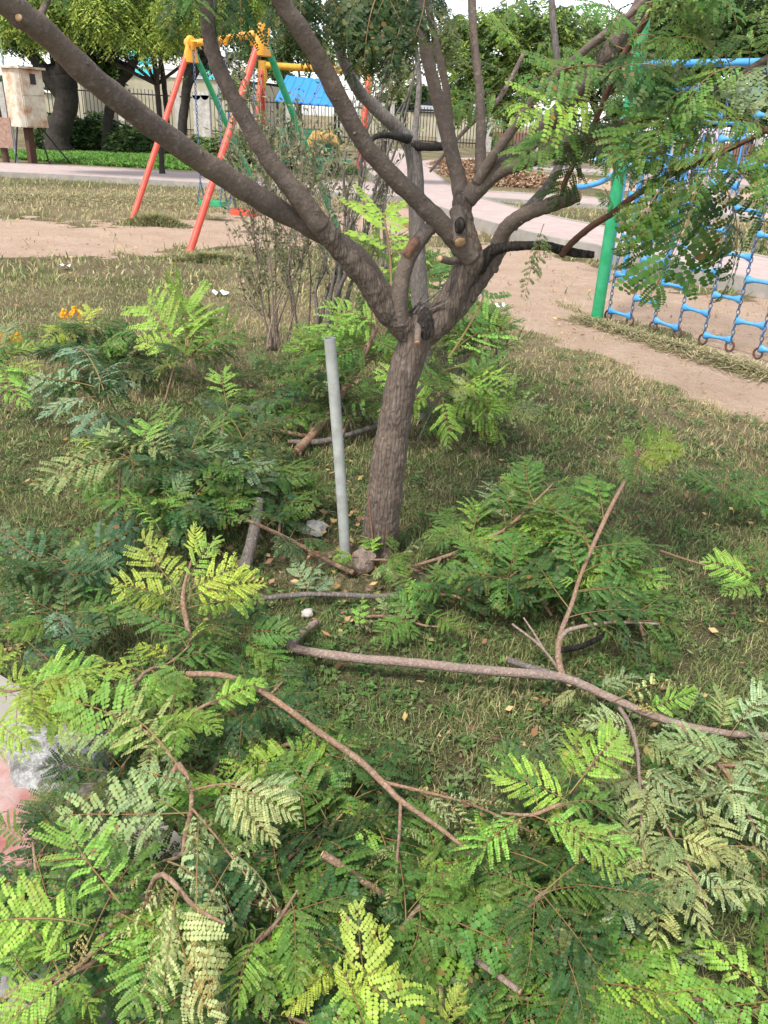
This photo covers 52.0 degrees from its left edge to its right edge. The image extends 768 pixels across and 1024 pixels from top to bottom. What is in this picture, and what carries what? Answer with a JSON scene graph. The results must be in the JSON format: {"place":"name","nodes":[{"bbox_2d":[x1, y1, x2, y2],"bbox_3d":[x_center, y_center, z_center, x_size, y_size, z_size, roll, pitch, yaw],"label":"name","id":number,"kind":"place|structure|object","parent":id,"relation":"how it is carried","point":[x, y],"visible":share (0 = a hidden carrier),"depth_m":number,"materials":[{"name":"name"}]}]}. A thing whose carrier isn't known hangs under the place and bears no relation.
{"place":"outdoors","nodes":[
{"label":"outdoors","id":0,"kind":"place"},
{"bbox_2d":[0,755,138,885],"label":"pavement","id":1,"kind":"structure","parent":0,"point":[11,796],"depth_m":1.88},
{"bbox_2d":[7,722,111,792],"bbox_3d":[-0.838,0.626,2.035,0.276,0.028,0.270,3,27,0],"label":"lime spill","id":2,"kind":"object","parent":1,"relation":"on","point":[27,773],"visible":0.52,"depth_m":2.00,"materials":[{"name":"white"}]},
{"bbox_2d":[0,644,130,764],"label":"leafy branch","id":3,"kind":"object","parent":1,"relation":"on","point":[54,676],"visible":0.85,"depth_m":1.89,"materials":[{"name":"green plant"}]},
{"bbox_2d":[16,729,180,857],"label":"leafy branch","id":4,"kind":"object","parent":1,"relation":"on","point":[44,796],"visible":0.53,"depth_m":1.87,"materials":[{"name":"green plant"}]},
{"bbox_2d":[0,875,296,1023],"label":"pavement","id":5,"kind":"structure","parent":0,"point":[4,985],"depth_m":1.52,"materials":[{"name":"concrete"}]},
{"bbox_2d":[0,806,130,1002],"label":"leafy branch","id":6,"kind":"object","parent":5,"relation":"on","point":[64,875],"visible":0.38,"depth_m":1.56,"materials":[{"name":"green plant"}]},
{"bbox_2d":[0,878,189,1023],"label":"leafy branch","id":7,"kind":"object","parent":5,"relation":"on","point":[28,965],"visible":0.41,"depth_m":1.37,"materials":[{"name":"green plant"}]},
{"bbox_2d":[0,815,223,1023],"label":"leafy branch","id":8,"kind":"object","parent":5,"relation":"on","point":[40,908],"visible":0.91,"depth_m":1.28,"materials":[{"name":"green plant"}]},
{"bbox_2d":[0,789,223,982],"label":"leafy branch","id":9,"kind":"object","parent":5,"relation":"on","point":[28,853],"visible":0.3,"depth_m":1.62,"materials":[{"name":"green plant"}]},
{"bbox_2d":[21,852,300,1023],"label":"leafy branch","id":10,"kind":"object","parent":5,"relation":"on","point":[97,975],"visible":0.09,"depth_m":1.41,"materials":[{"name":"green plant"}]},
{"bbox_2d":[112,815,257,1023],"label":"leafy branch","id":11,"kind":"object","parent":5,"relation":"on","point":[206,954],"visible":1,"depth_m":1.26,"materials":[{"name":"green plant"}]},
{"bbox_2d":[111,841,371,1023],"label":"leafy branch","id":12,"kind":"object","parent":5,"relation":"on","point":[245,906],"visible":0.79,"depth_m":1.37,"materials":[{"name":"green plant"}]},
{"bbox_2d":[47,671,302,924],"bbox_3d":[-0.476,0.569,1.604,0.746,0.208,0.328,18,30,27],"label":"cut branch","id":13,"kind":"object","parent":12,"relation":"on","point":[144,794],"visible":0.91,"depth_m":1.57,"materials":[{"name":"green plant"}]},
{"bbox_2d":[0,149,357,174],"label":"lawn grass","id":14,"kind":"structure","parent":0,"point":[117,159],"depth_m":22.71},
{"bbox_2d":[116,48,282,132],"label":"building","id":15,"kind":"structure","parent":0,"point":[138,83],"depth_m":55.09,"materials":[{"name":"white paint"}]},
{"bbox_2d":[0,163,398,195],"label":"path","id":16,"kind":"structure","parent":0,"point":[125,173],"depth_m":18.38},
{"bbox_2d":[0,115,767,1023],"bbox_3d":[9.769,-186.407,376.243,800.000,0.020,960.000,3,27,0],"label":"ground","id":17,"kind":"structure","parent":0,"point":[722,387],"depth_m":4.31,"materials":[{"name":"soil"}]},
{"bbox_2d":[0,319,56,407],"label":"leafy branch","id":18,"kind":"object","parent":17,"relation":"on","point":[15,350],"visible":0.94,"depth_m":4.32,"materials":[{"name":"green plant"}]},
{"bbox_2d":[0,41,70,163],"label":"electrical cabinet","id":19,"kind":"object","parent":17,"relation":"on","point":[25,98],"visible":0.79,"depth_m":20.41,"materials":[{"name":"beige metal"}]},
{"bbox_2d":[0,577,130,692],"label":"leafy branch","id":20,"kind":"object","parent":17,"relation":"on","point":[91,617],"visible":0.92,"depth_m":2.37,"materials":[{"name":"green plant"}]},
{"bbox_2d":[0,21,138,150],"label":"tree","id":21,"kind":"object","parent":17,"relation":"on","point":[60,83],"visible":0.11,"depth_m":24.86,"materials":[{"name":"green plant"}]},
{"bbox_2d":[0,511,146,599],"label":"leafy branch","id":22,"kind":"object","parent":17,"relation":"on","point":[110,557],"visible":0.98,"depth_m":2.66,"materials":[{"name":"green plant"}]},
{"bbox_2d":[20,346,141,444],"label":"leafy branch","id":23,"kind":"object","parent":17,"relation":"on","point":[102,385],"visible":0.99,"depth_m":3.79,"materials":[{"name":"green plant"}]},
{"bbox_2d":[27,318,138,367],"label":"leafy branch","id":24,"kind":"object","parent":17,"relation":"on","point":[116,347],"visible":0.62,"depth_m":4.74,"materials":[{"name":"green plant"}]},
{"bbox_2d":[29,412,192,519],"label":"leafy branch","id":25,"kind":"object","parent":17,"relation":"on","point":[97,449],"visible":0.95,"depth_m":3.07,"materials":[{"name":"green plant"}]},
{"bbox_2d":[0,0,290,173],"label":"tree","id":26,"kind":"object","parent":17,"relation":"on","point":[142,32],"visible":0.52,"depth_m":15.94,"materials":[{"name":"green plant"}]},
{"bbox_2d":[80,457,234,550],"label":"leafy branch","id":27,"kind":"object","parent":17,"relation":"on","point":[154,507],"visible":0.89,"depth_m":2.94,"materials":[{"name":"green plant"}]},
{"bbox_2d":[90,399,238,497],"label":"leafy branch","id":28,"kind":"object","parent":17,"relation":"on","point":[204,437],"visible":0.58,"depth_m":3.28,"materials":[{"name":"green plant"}]},
{"bbox_2d":[0,675,360,1022],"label":"kerb","id":29,"kind":"structure","parent":17,"relation":"on","point":[5,706],"depth_m":1.93,"materials":[{"name":"concrete"}]},
{"bbox_2d":[74,613,234,765],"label":"leafy branch","id":30,"kind":"object","parent":29,"relation":"on","point":[156,680],"visible":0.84,"depth_m":2.08,"materials":[{"name":"green plant"}]},
{"bbox_2d":[111,814,387,1011],"bbox_3d":[-0.249,0.802,1.553,0.530,0.239,0.418,3,27,0],"label":"leafy branch","id":31,"kind":"object","parent":29,"relation":"on","point":[356,856],"visible":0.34,"depth_m":1.55,"materials":[{"name":"green plant"}]},
{"bbox_2d":[214,749,407,928],"bbox_3d":[-0.174,0.748,1.681,0.375,0.228,0.415,14,29,20],"label":"leafy branch","id":32,"kind":"object","parent":29,"relation":"on","point":[315,779],"visible":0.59,"depth_m":1.69,"materials":[{"name":"green plant"}]},
{"bbox_2d":[237,909,428,1023],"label":"leafy branch","id":33,"kind":"object","parent":29,"relation":"on","point":[368,1008],"visible":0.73,"depth_m":1.32,"materials":[{"name":"green plant"}]},
{"bbox_2d":[273,896,403,1023],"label":"leafy branch","id":34,"kind":"object","parent":29,"relation":"on","point":[370,956],"visible":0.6,"depth_m":1.34,"materials":[{"name":"green plant"}]},
{"bbox_2d":[121,262,248,403],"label":"leafy branch","id":35,"kind":"object","parent":17,"relation":"on","point":[194,325],"visible":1,"depth_m":4.69,"materials":[{"name":"green plant"}]},
{"bbox_2d":[104,673,268,761],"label":"leafy branch","id":36,"kind":"object","parent":17,"relation":"on","point":[239,683],"visible":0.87,"depth_m":1.84,"materials":[{"name":"green plant"}]},
{"bbox_2d":[0,162,403,202],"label":"kerb","id":37,"kind":"structure","parent":17,"relation":"on","point":[118,180],"depth_m":17.19,"materials":[{"name":"concrete"}]},
{"bbox_2d":[131,1,280,135],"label":"tree","id":38,"kind":"object","parent":17,"relation":"on","point":[188,80],"visible":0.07,"depth_m":23.79,"materials":[{"name":"green plant"}]},
{"bbox_2d":[137,459,287,539],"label":"leafy branch","id":39,"kind":"object","parent":17,"relation":"on","point":[233,501],"visible":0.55,"depth_m":3.04,"materials":[{"name":"green plant"}]},
{"bbox_2d":[145,593,310,674],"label":"leafy branch","id":40,"kind":"object","parent":17,"relation":"on","point":[284,632],"visible":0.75,"depth_m":2.35,"materials":[{"name":"green plant"}]},
{"bbox_2d":[110,521,267,646],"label":"cut branch","id":41,"kind":"object","parent":40,"relation":"on","point":[139,598],"visible":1,"depth_m":2.24,"materials":[{"name":"green plant"}]},
{"bbox_2d":[164,398,301,463],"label":"leafy branch","id":42,"kind":"object","parent":17,"relation":"on","point":[261,427],"visible":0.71,"depth_m":3.61,"materials":[{"name":"green plant"}]},
{"bbox_2d":[130,23,340,252],"bbox_3d":[-2.128,-5.253,10.990,2.661,2.544,4.066,-12,30,-27],"label":"swing set","id":43,"kind":"object","parent":17,"relation":"on","point":[191,44],"visible":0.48,"depth_m":10.98,"materials":[{"name":"red paint"}]},
{"bbox_2d":[159,441,315,506],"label":"leafy branch","id":44,"kind":"object","parent":17,"relation":"on","point":[270,462],"visible":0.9,"depth_m":3.20,"materials":[{"name":"green plant"}]},
{"bbox_2d":[152,722,334,848],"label":"leafy branch","id":45,"kind":"object","parent":17,"relation":"on","point":[205,799],"visible":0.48,"depth_m":1.76,"materials":[{"name":"green plant"}]},
{"bbox_2d":[189,379,311,423],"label":"cut branch","id":46,"kind":"object","parent":17,"relation":"on","point":[255,407],"visible":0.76,"depth_m":4.22,"materials":[{"name":"green plant"}]},
{"bbox_2d":[170,653,340,791],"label":"leafy branch","id":47,"kind":"object","parent":17,"relation":"on","point":[253,723],"visible":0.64,"depth_m":1.97,"materials":[{"name":"green plant"}]},
{"bbox_2d":[217,25,337,126],"bbox_3d":[-4.580,-19.169,35.204,5.888,5.583,2.603,3,27,0],"label":"tree","id":48,"kind":"object","parent":17,"relation":"on","point":[286,56],"visible":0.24,"depth_m":34.61,"materials":[{"name":"green plant"}]},
{"bbox_2d":[214,88,353,209],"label":"shrub","id":49,"kind":"object","parent":17,"relation":"on","point":[272,142],"visible":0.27,"depth_m":10.47,"materials":[{"name":"green plant"}]},
{"bbox_2d":[235,464,335,538],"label":"leafy branch","id":50,"kind":"object","parent":17,"relation":"on","point":[269,504],"visible":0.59,"depth_m":3.17,"materials":[{"name":"green plant"}]},
{"bbox_2d":[204,41,369,350],"bbox_3d":[-0.644,-1.943,5.046,1.064,1.936,1.340,3,27,0],"label":"thin shrub","id":51,"kind":"object","parent":17,"relation":"on","point":[287,261],"visible":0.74,"depth_m":5.01,"materials":[{"name":"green plant"}]},
{"bbox_2d":[238,504,354,574],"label":"cut branch","id":52,"kind":"object","parent":17,"relation":"on","point":[289,545],"visible":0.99,"depth_m":2.91,"materials":[{"name":"beige plant"}]},
{"bbox_2d":[215,717,386,826],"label":"leafy branch","id":53,"kind":"object","parent":17,"relation":"on","point":[275,750],"visible":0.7,"depth_m":1.86,"materials":[{"name":"green plant"}]},
{"bbox_2d":[275,75,341,175],"bbox_3d":[-2.105,-11.029,22.499,1.746,2.510,2.200,3,27,0],"label":"canopy","id":54,"kind":"object","parent":17,"relation":"on","point":[309,86],"visible":0.48,"depth_m":21.71,"materials":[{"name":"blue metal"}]},
{"bbox_2d":[229,829,403,1020],"bbox_3d":[-0.136,0.827,1.569,0.352,0.192,0.419,3,27,0],"label":"leafy branch","id":55,"kind":"object","parent":17,"relation":"on","point":[275,879],"visible":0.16,"depth_m":1.55,"materials":[{"name":"green plant"}]},
{"bbox_2d":[268,344,383,437],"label":"ferny shoot","id":56,"kind":"object","parent":17,"relation":"on","point":[319,378],"visible":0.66,"depth_m":4.16,"materials":[{"name":"green plant"}]},
{"bbox_2d":[324,337,350,562],"bbox_3d":[-0.168,-0.191,2.910,0.123,0.909,0.044,8,27,10],"label":"plastic pipe","id":57,"kind":"object","parent":17,"relation":"on","point":[336,424],"visible":0.88,"depth_m":2.86,"materials":[{"name":"plastic"}]},
{"bbox_2d":[284,271,410,453],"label":"cut branch","id":58,"kind":"object","parent":17,"relation":"on","point":[360,363],"visible":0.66,"depth_m":4.17,"materials":[{"name":"green plant"}]},
{"bbox_2d":[258,558,443,600],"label":"cut branch","id":59,"kind":"object","parent":17,"relation":"on","point":[323,592],"visible":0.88,"depth_m":2.75,"materials":[{"name":"grey plant"}]},
{"bbox_2d":[264,740,446,931],"bbox_3d":[-0.059,0.737,1.777,0.430,0.174,0.533,3,27,0],"label":"leafy branch","id":60,"kind":"object","parent":17,"relation":"on","point":[410,850],"visible":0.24,"depth_m":1.82,"materials":[{"name":"green plant"}]},
{"bbox_2d":[278,184,450,369],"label":"ferny shoot","id":61,"kind":"object","parent":17,"relation":"on","point":[372,219],"visible":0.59,"depth_m":4.64,"materials":[{"name":"green plant"}]},
{"bbox_2d":[186,671,543,919],"bbox_3d":[-0.066,0.570,1.843,0.428,0.150,0.899,-20,35,-38],"label":"cut branch","id":62,"kind":"object","parent":17,"relation":"on","point":[359,760],"visible":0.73,"depth_m":1.77,"materials":[{"name":"beige plant"}]},
{"bbox_2d":[0,0,767,563],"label":"pruned tree","id":63,"kind":"object","parent":17,"relation":"on","point":[362,30],"visible":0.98,"depth_m":2.18,"materials":[{"name":"brown plant"}]},
{"bbox_2d":[0,175,767,1023],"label":"grass","id":64,"kind":"structure","parent":17,"relation":"on","point":[362,495],"depth_m":3.56,"materials":[{"name":"plant"}]},
{"bbox_2d":[0,196,767,1009],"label":"leaf litter","id":65,"kind":"object","parent":17,"relation":"on","point":[508,708],"visible":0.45,"depth_m":3.02,"materials":[{"name":"plant"}]},
{"bbox_2d":[0,315,767,988],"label":"ground weeds","id":66,"kind":"object","parent":17,"relation":"on","point":[686,945],"visible":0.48,"depth_m":2.65,"materials":[{"name":"green plant"}]},
{"bbox_2d":[332,793,525,964],"bbox_3d":[0.088,0.792,1.687,0.474,0.171,0.413,3,27,0],"label":"leafy branch","id":67,"kind":"object","parent":66,"relation":"on","point":[432,856],"visible":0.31,"depth_m":1.68,"materials":[{"name":"green plant"}]},
{"bbox_2d":[0,81,767,162],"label":"iron fence","id":68,"kind":"object","parent":17,"relation":"on","point":[4,113],"visible":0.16,"depth_m":44.50,"materials":[{"name":"metal"}]},
{"bbox_2d":[306,0,463,335],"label":"sapling","id":69,"kind":"object","parent":17,"relation":"on","point":[339,275],"visible":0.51,"depth_m":5.80,"materials":[{"name":"green plant"}]},
{"bbox_2d":[334,25,442,424],"bbox_3d":[0.019,-1.442,3.943,0.392,2.182,0.676,25,34,37],"label":"grey tree","id":70,"kind":"object","parent":17,"relation":"on","point":[412,146],"visible":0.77,"depth_m":3.94,"materials":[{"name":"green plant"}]},
{"bbox_2d":[333,14,471,184],"bbox_3d":[0.325,-9.380,17.663,3.352,4.266,1.854,3,27,0],"label":"tree","id":71,"kind":"object","parent":17,"relation":"on","point":[445,39],"visible":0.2,"depth_m":17.31,"materials":[{"name":"green plant"}]},
{"bbox_2d":[351,577,469,647],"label":"leafy branch","id":72,"kind":"object","parent":17,"relation":"on","point":[406,604],"visible":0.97,"depth_m":2.58,"materials":[{"name":"green plant"}]},
{"bbox_2d":[301,841,537,1023],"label":"leafy branch","id":73,"kind":"object","parent":17,"relation":"on","point":[424,934],"visible":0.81,"depth_m":1.45,"materials":[{"name":"green plant"}]},
{"bbox_2d":[347,914,505,1023],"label":"leafy branch","id":74,"kind":"object","parent":17,"relation":"on","point":[471,979],"visible":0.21,"depth_m":1.45,"materials":[{"name":"green plant"}]},
{"bbox_2d":[378,557,488,625],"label":"leafy branch","id":75,"kind":"object","parent":17,"relation":"on","point":[423,597],"visible":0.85,"depth_m":2.71,"materials":[{"name":"green plant"}]},
{"bbox_2d":[372,271,523,448],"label":"ferny shoot","id":76,"kind":"object","parent":17,"relation":"on","point":[486,321],"visible":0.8,"depth_m":4.10,"materials":[{"name":"green plant"}]},
{"bbox_2d":[420,981,493,1023],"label":"leafy branch","id":77,"kind":"object","parent":17,"relation":"on","point":[444,1017],"visible":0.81,"depth_m":1.34,"materials":[{"name":"green plant"}]},
{"bbox_2d":[398,918,545,1023],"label":"leafy branch","id":78,"kind":"object","parent":17,"relation":"on","point":[508,1002],"visible":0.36,"depth_m":1.43,"materials":[{"name":"green plant"}]},
{"bbox_2d":[421,496,527,564],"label":"leafy branch","id":79,"kind":"object","parent":17,"relation":"on","point":[447,538],"visible":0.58,"depth_m":3.10,"materials":[{"name":"green plant"}]},
{"bbox_2d":[439,363,548,432],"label":"ferny shoot","id":80,"kind":"object","parent":17,"relation":"on","point":[505,406],"visible":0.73,"depth_m":4.03,"materials":[{"name":"green plant"}]},
{"bbox_2d":[432,533,581,618],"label":"leafy branch","id":81,"kind":"object","parent":17,"relation":"on","point":[495,587],"visible":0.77,"depth_m":2.74,"materials":[{"name":"green plant"}]},
{"bbox_2d":[420,0,602,153],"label":"tree","id":82,"kind":"object","parent":17,"relation":"on","point":[535,28],"visible":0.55,"depth_m":28.85,"materials":[{"name":"green plant"}]},
{"bbox_2d":[414,455,611,620],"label":"cut branch","id":83,"kind":"object","parent":17,"relation":"on","point":[516,536],"visible":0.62,"depth_m":3.06,"materials":[{"name":"green plant"}]},
{"bbox_2d":[473,734,572,835],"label":"leafy branch","id":84,"kind":"object","parent":17,"relation":"on","point":[523,751],"visible":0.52,"depth_m":1.81,"materials":[{"name":"green plant"}]},
{"bbox_2d":[285,422,767,956],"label":"cut branch","id":85,"kind":"object","parent":17,"relation":"on","point":[661,856],"visible":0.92,"depth_m":2.16,"materials":[{"name":"green plant"}]},
{"bbox_2d":[398,867,683,1023],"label":"leafy branch","id":86,"kind":"object","parent":17,"relation":"on","point":[609,1016],"visible":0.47,"depth_m":1.46,"materials":[{"name":"green plant"}]},
{"bbox_2d":[449,717,643,887],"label":"leafy branch","id":87,"kind":"object","parent":17,"relation":"on","point":[532,771],"visible":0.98,"depth_m":1.67,"materials":[{"name":"green plant"}]},
{"bbox_2d":[444,779,667,1023],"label":"leafy branch","id":88,"kind":"object","parent":17,"relation":"on","point":[564,938],"visible":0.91,"depth_m":1.52,"materials":[{"name":"green plant"}]},
{"bbox_2d":[496,472,616,538],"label":"leafy branch","id":89,"kind":"object","parent":17,"relation":"on","point":[535,495],"visible":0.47,"depth_m":3.27,"materials":[{"name":"green plant"}]},
{"bbox_2d":[363,149,767,298],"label":"kerb","id":90,"kind":"structure","parent":17,"relation":"on","point":[758,290],"depth_m":10.51,"materials":[{"name":"concrete"}]},
{"bbox_2d":[493,769,657,932],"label":"leafy branch","id":91,"kind":"object","parent":17,"relation":"on","point":[546,875],"visible":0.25,"depth_m":1.71,"materials":[{"name":"green plant"}]},
{"bbox_2d":[519,523,672,598],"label":"leafy branch","id":92,"kind":"object","parent":17,"relation":"on","point":[546,541],"visible":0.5,"depth_m":2.85,"materials":[{"name":"green plant"}]},
{"bbox_2d":[555,542,680,641],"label":"leafy branch","id":93,"kind":"object","parent":17,"relation":"on","point":[641,592],"visible":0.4,"depth_m":2.71,"materials":[{"name":"green plant"}]},
{"bbox_2d":[533,928,720,1023],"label":"leafy branch","id":94,"kind":"object","parent":17,"relation":"on","point":[686,1001],"visible":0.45,"depth_m":1.48,"materials":[{"name":"green plant"}]},
{"bbox_2d":[558,895,745,1023],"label":"leafy branch","id":95,"kind":"object","parent":17,"relation":"on","point":[655,959],"visible":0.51,"depth_m":1.51,"materials":[{"name":"green plant"}]},
{"bbox_2d":[591,763,749,883],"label":"leafy branch","id":96,"kind":"object","parent":17,"relation":"on","point":[658,825],"visible":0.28,"depth_m":1.86,"materials":[{"name":"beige plant"}]},
{"bbox_2d":[591,18,767,358],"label":"climbing net","id":97,"kind":"object","parent":17,"relation":"on","point":[609,236],"visible":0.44,"depth_m":6.40,"materials":[{"name":"fabric"}]},
{"bbox_2d":[616,0,767,177],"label":"tree","id":98,"kind":"object","parent":17,"relation":"on","point":[747,7],"visible":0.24,"depth_m":27.54,"materials":[{"name":"green plant"}]},
{"bbox_2d":[648,712,767,837],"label":"leafy branch","id":99,"kind":"object","parent":17,"relation":"on","point":[711,759],"visible":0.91,"depth_m":2.02,"materials":[{"name":"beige plant"}]},
{"bbox_2d":[652,791,767,933],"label":"leafy branch","id":100,"kind":"object","parent":17,"relation":"on","point":[758,878],"visible":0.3,"depth_m":1.75,"materials":[{"name":"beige plant"}]},
{"bbox_2d":[671,457,767,519],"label":"leafy branch","id":101,"kind":"object","parent":17,"relation":"on","point":[712,484],"visible":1,"depth_m":3.51,"materials":[{"name":"green plant"}]},
{"bbox_2d":[675,923,767,1023],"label":"leafy branch","id":102,"kind":"object","parent":17,"relation":"on","point":[728,1016],"visible":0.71,"depth_m":1.54,"materials":[{"name":"green plant"}]},
{"bbox_2d":[700,538,767,599],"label":"leafy branch","id":103,"kind":"object","parent":17,"relation":"on","point":[727,558],"visible":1,"depth_m":2.83,"materials":[{"name":"green plant"}]},
{"bbox_2d":[0,185,767,385],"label":"cut grass","id":104,"kind":"structure","parent":0,"point":[703,352],"depth_m":6.84,"materials":[{"name":"plant"}]},
{"bbox_2d":[0,0,767,137],"label":"sky","id":105,"kind":"structure","parent":0,"point":[460,8],"materials":[{"name":"white"}]},
{"bbox_2d":[363,149,767,279],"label":"path","id":106,"kind":"structure","parent":0,"point":[437,190],"depth_m":12.70,"materials":[{"name":"concrete"}]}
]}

